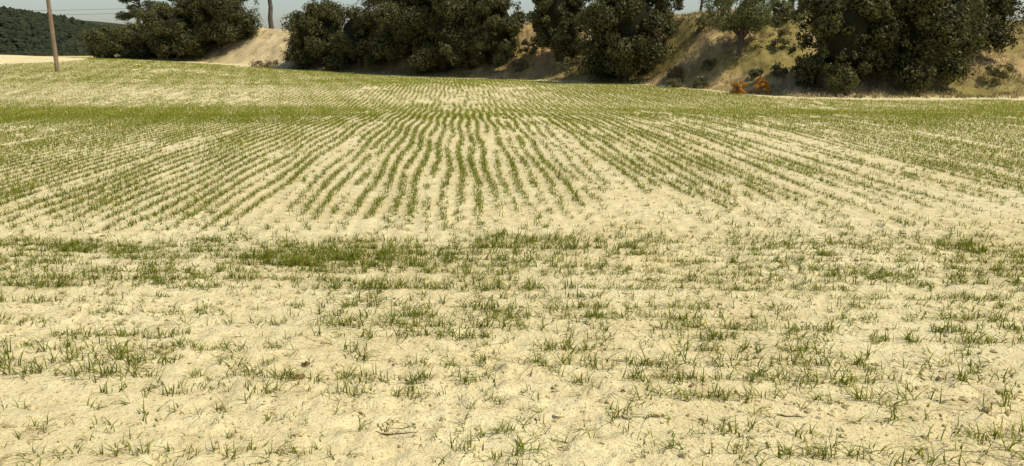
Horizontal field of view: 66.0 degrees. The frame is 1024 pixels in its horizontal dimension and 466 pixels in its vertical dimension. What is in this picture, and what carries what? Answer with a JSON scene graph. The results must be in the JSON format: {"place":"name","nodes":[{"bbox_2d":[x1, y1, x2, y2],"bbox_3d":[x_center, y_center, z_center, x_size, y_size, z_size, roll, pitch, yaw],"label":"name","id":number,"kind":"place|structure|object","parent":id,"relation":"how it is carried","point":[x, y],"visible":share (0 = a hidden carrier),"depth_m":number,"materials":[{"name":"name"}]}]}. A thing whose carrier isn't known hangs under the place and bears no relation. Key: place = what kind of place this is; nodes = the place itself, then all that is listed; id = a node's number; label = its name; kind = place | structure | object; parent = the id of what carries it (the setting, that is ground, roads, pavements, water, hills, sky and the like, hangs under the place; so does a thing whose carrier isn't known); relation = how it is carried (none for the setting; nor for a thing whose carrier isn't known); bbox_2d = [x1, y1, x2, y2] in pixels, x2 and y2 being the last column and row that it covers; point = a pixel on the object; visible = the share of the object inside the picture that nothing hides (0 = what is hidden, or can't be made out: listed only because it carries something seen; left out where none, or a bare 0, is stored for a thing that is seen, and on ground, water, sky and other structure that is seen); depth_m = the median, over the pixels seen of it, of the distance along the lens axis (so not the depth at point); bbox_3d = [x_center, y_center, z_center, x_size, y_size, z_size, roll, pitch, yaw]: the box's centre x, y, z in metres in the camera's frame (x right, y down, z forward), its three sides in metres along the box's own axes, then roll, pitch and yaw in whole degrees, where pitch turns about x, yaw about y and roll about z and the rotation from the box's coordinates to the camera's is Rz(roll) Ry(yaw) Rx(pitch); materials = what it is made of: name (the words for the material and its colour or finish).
{"place":"outdoors","nodes":[
{"label":"outdoors","id":0,"kind":"place"},
{"bbox_2d":[7,8,125,15],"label":"power line","id":1,"kind":"object","parent":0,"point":[46,10],"visible":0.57,"depth_m":120.56,"materials":[{"name":"metal"}]},
{"bbox_2d":[0,10,1023,465],"bbox_3d":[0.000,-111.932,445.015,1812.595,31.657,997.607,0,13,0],"label":"ground","id":2,"kind":"structure","parent":0,"point":[326,420],"depth_m":5.29,"materials":[{"name":"soil"}]},
{"bbox_2d":[0,5,100,55],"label":"distant forest","id":3,"kind":"object","parent":2,"relation":"on","point":[17,33],"visible":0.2,"depth_m":430.01,"materials":[{"name":"green plant"}]},
{"bbox_2d":[46,0,59,71],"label":"utility pole","id":4,"kind":"object","parent":2,"relation":"on","point":[53,38],"visible":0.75,"depth_m":41.66,"materials":[{"name":"brown wood"}]},
{"bbox_2d":[78,22,156,58],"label":"holm oak tree","id":5,"kind":"object","parent":2,"relation":"on","point":[106,41],"visible":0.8,"depth_m":55.44,"materials":[{"name":"green plant"}]},
{"bbox_2d":[115,0,169,24],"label":"pine tree","id":6,"kind":"object","parent":2,"relation":"on","point":[130,14],"visible":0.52,"depth_m":61.97,"materials":[{"name":"green plant"}]},
{"bbox_2d":[134,0,211,59],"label":"holm oak tree","id":7,"kind":"object","parent":2,"relation":"on","point":[170,37],"visible":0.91,"depth_m":54.26,"materials":[{"name":"green plant"}]},
{"bbox_2d":[170,0,263,48],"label":"holm oak tree","id":8,"kind":"object","parent":2,"relation":"on","point":[224,20],"visible":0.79,"depth_m":54.74,"materials":[{"name":"green plant"}]},
{"bbox_2d":[249,60,262,66],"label":"shrub","id":9,"kind":"object","parent":2,"relation":"on","point":[254,64],"visible":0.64,"depth_m":51.17,"materials":[{"name":"green plant"}]},
{"bbox_2d":[258,60,277,67],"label":"shrub","id":10,"kind":"object","parent":2,"relation":"on","point":[267,64],"visible":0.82,"depth_m":50.54,"materials":[{"name":"green plant"}]},
{"bbox_2d":[268,0,273,28],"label":"utility pole","id":11,"kind":"object","parent":2,"relation":"on","point":[270,15],"visible":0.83,"depth_m":60.62,"materials":[{"name":"brown wood"}]},
{"bbox_2d":[280,0,356,71],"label":"holm oak tree","id":12,"kind":"object","parent":2,"relation":"on","point":[309,30],"visible":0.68,"depth_m":49.42,"materials":[{"name":"green plant"}]},
{"bbox_2d":[325,2,391,67],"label":"holm oak tree","id":13,"kind":"object","parent":2,"relation":"on","point":[352,39],"visible":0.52,"depth_m":48.54,"materials":[{"name":"green plant"}]},
{"bbox_2d":[357,0,442,62],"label":"holm oak tree","id":14,"kind":"object","parent":2,"relation":"on","point":[400,19],"visible":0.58,"depth_m":46.52,"materials":[{"name":"green plant"}]},
{"bbox_2d":[407,0,488,74],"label":"holm oak tree","id":15,"kind":"object","parent":2,"relation":"on","point":[451,31],"visible":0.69,"depth_m":45.34,"materials":[{"name":"green plant"}]},
{"bbox_2d":[464,0,527,67],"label":"holm oak tree","id":16,"kind":"object","parent":2,"relation":"on","point":[498,29],"visible":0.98,"depth_m":44.46,"materials":[{"name":"green plant"}]},
{"bbox_2d":[0,113,1023,465],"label":"soil clods","id":17,"kind":"object","parent":2,"relation":"on","point":[556,415],"visible":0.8,"depth_m":4.47,"materials":[{"name":"beige soil"}]},
{"bbox_2d":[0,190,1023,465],"bbox_3d":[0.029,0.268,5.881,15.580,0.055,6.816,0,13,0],"label":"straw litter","id":18,"kind":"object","parent":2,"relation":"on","point":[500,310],"visible":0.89,"depth_m":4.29,"materials":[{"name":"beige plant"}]},
{"bbox_2d":[0,57,1023,465],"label":"young wheat crop","id":19,"kind":"object","parent":2,"relation":"on","point":[244,115],"visible":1,"depth_m":8.77,"materials":[{"name":"green plant"}]},
{"bbox_2d":[510,57,528,71],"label":"shrub","id":20,"kind":"object","parent":2,"relation":"on","point":[521,63],"visible":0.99,"depth_m":44.18,"materials":[{"name":"green plant"}]},
{"bbox_2d":[521,37,536,54],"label":"shrub","id":21,"kind":"object","parent":2,"relation":"on","point":[524,42],"visible":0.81,"depth_m":44.91,"materials":[{"name":"green plant"}]},
{"bbox_2d":[525,0,588,66],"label":"holm oak tree","id":22,"kind":"object","parent":2,"relation":"on","point":[557,27],"visible":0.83,"depth_m":42.01,"materials":[{"name":"green plant"}]},
{"bbox_2d":[115,8,1023,98],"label":"dry grass","id":23,"kind":"structure","parent":2,"relation":"on","point":[878,91],"depth_m":35.15,"materials":[{"name":"beige plant"}]},
{"bbox_2d":[555,56,586,77],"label":"shrub","id":24,"kind":"object","parent":2,"relation":"on","point":[576,63],"visible":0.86,"depth_m":41.17,"materials":[{"name":"green plant"}]},
{"bbox_2d":[375,414,802,434],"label":"fallen twigs","id":25,"kind":"object","parent":2,"relation":"on","point":[414,432],"visible":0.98,"depth_m":3.41,"materials":[{"name":"brown wood"}]},
{"bbox_2d":[572,0,680,81],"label":"holm oak tree","id":26,"kind":"object","parent":2,"relation":"on","point":[625,42],"visible":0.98,"depth_m":37.47,"materials":[{"name":"green plant"}]},
{"bbox_2d":[656,0,684,34],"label":"shrub","id":27,"kind":"object","parent":2,"relation":"on","point":[678,5],"visible":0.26,"depth_m":39.53,"materials":[{"name":"green plant"}]},
{"bbox_2d":[666,78,681,87],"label":"shrub","id":28,"kind":"object","parent":2,"relation":"on","point":[676,82],"visible":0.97,"depth_m":34.81,"materials":[{"name":"green plant"}]},
{"bbox_2d":[666,65,686,80],"bbox_3d":[7.634,-7.300,36.486,1.017,0.935,0.935,0,13,0],"label":"shrub","id":29,"kind":"object","parent":2,"relation":"on","point":[674,71],"visible":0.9,"depth_m":36.37,"materials":[{"name":"green plant"}]},
{"bbox_2d":[689,76,708,88],"bbox_3d":[8.216,-6.460,34.435,0.837,0.875,0.800,7,15,28],"label":"shrub","id":30,"kind":"object","parent":2,"relation":"on","point":[696,82],"visible":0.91,"depth_m":34.29,"materials":[{"name":"green plant"}]},
{"bbox_2d":[693,12,716,33],"bbox_3d":[9.459,-10.005,37.815,1.391,1.180,1.305,-9,16,-34],"label":"shrub","id":31,"kind":"object","parent":2,"relation":"on","point":[699,21],"visible":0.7,"depth_m":37.76,"materials":[{"name":"green plant"}]},
{"bbox_2d":[700,58,715,70],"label":"shrub","id":32,"kind":"object","parent":2,"relation":"on","point":[707,62],"visible":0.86,"depth_m":35.46,"materials":[{"name":"green plant"}]},
{"bbox_2d":[730,78,747,93],"bbox_3d":[9.079,-5.743,31.529,0.717,0.955,0.682,0,13,0],"label":"gorse bush","id":33,"kind":"object","parent":2,"relation":"on","point":[735,85],"visible":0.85,"depth_m":31.43,"materials":[{"name":"orange plant"}]},
{"bbox_2d":[698,0,786,55],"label":"olive tree","id":34,"kind":"object","parent":2,"relation":"on","point":[753,17],"visible":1,"depth_m":34.70,"materials":[{"name":"olive leaves"},{"name":"bark"}]},
{"bbox_2d":[748,68,763,77],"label":"shrub","id":35,"kind":"object","parent":2,"relation":"on","point":[753,72],"visible":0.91,"depth_m":33.41,"materials":[{"name":"green plant"}]},
{"bbox_2d":[751,76,770,94],"bbox_3d":[9.887,-5.728,31.319,0.814,1.031,0.682,0,13,0],"label":"gorse bush","id":36,"kind":"object","parent":2,"relation":"on","point":[762,83],"visible":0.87,"depth_m":31.22,"materials":[{"name":"orange plant"}]},
{"bbox_2d":[768,27,791,47],"bbox_3d":[11.899,-8.588,35.125,1.144,1.163,1.110,12,18,43],"label":"shrub","id":37,"kind":"object","parent":2,"relation":"on","point":[782,32],"visible":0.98,"depth_m":34.93,"materials":[{"name":"green plant"}]},
{"bbox_2d":[764,0,797,24],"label":"shrub","id":38,"kind":"object","parent":2,"relation":"on","point":[778,4],"visible":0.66,"depth_m":36.72,"materials":[{"name":"green plant"}]},
{"bbox_2d":[770,61,793,77],"bbox_3d":[11.284,-6.782,33.148,1.004,0.902,0.944,0,13,0],"label":"shrub","id":39,"kind":"object","parent":2,"relation":"on","point":[777,67],"visible":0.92,"depth_m":33.04,"materials":[{"name":"green plant"}]},
{"bbox_2d":[785,0,903,94],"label":"holm oak tree","id":40,"kind":"object","parent":2,"relation":"on","point":[840,29],"visible":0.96,"depth_m":30.31,"materials":[{"name":"green plant"}]},
{"bbox_2d":[855,0,1000,94],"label":"holm oak tree","id":41,"kind":"object","parent":2,"relation":"on","point":[931,30],"visible":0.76,"depth_m":30.28,"materials":[{"name":"green plant"}]},
{"bbox_2d":[963,0,1023,54],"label":"holm oak tree","id":42,"kind":"object","parent":2,"relation":"on","point":[998,36],"visible":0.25,"depth_m":32.73,"materials":[{"name":"green plant"}]},
{"bbox_2d":[984,63,1017,80],"bbox_3d":[19.613,-6.363,31.668,1.293,0.964,1.212,0,13,0],"label":"shrub","id":43,"kind":"object","parent":2,"relation":"on","point":[998,73],"visible":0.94,"depth_m":31.47,"materials":[{"name":"green plant"}]},
{"bbox_2d":[0,0,1023,28],"label":"sky","id":44,"kind":"structure","parent":0,"point":[106,8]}
]}

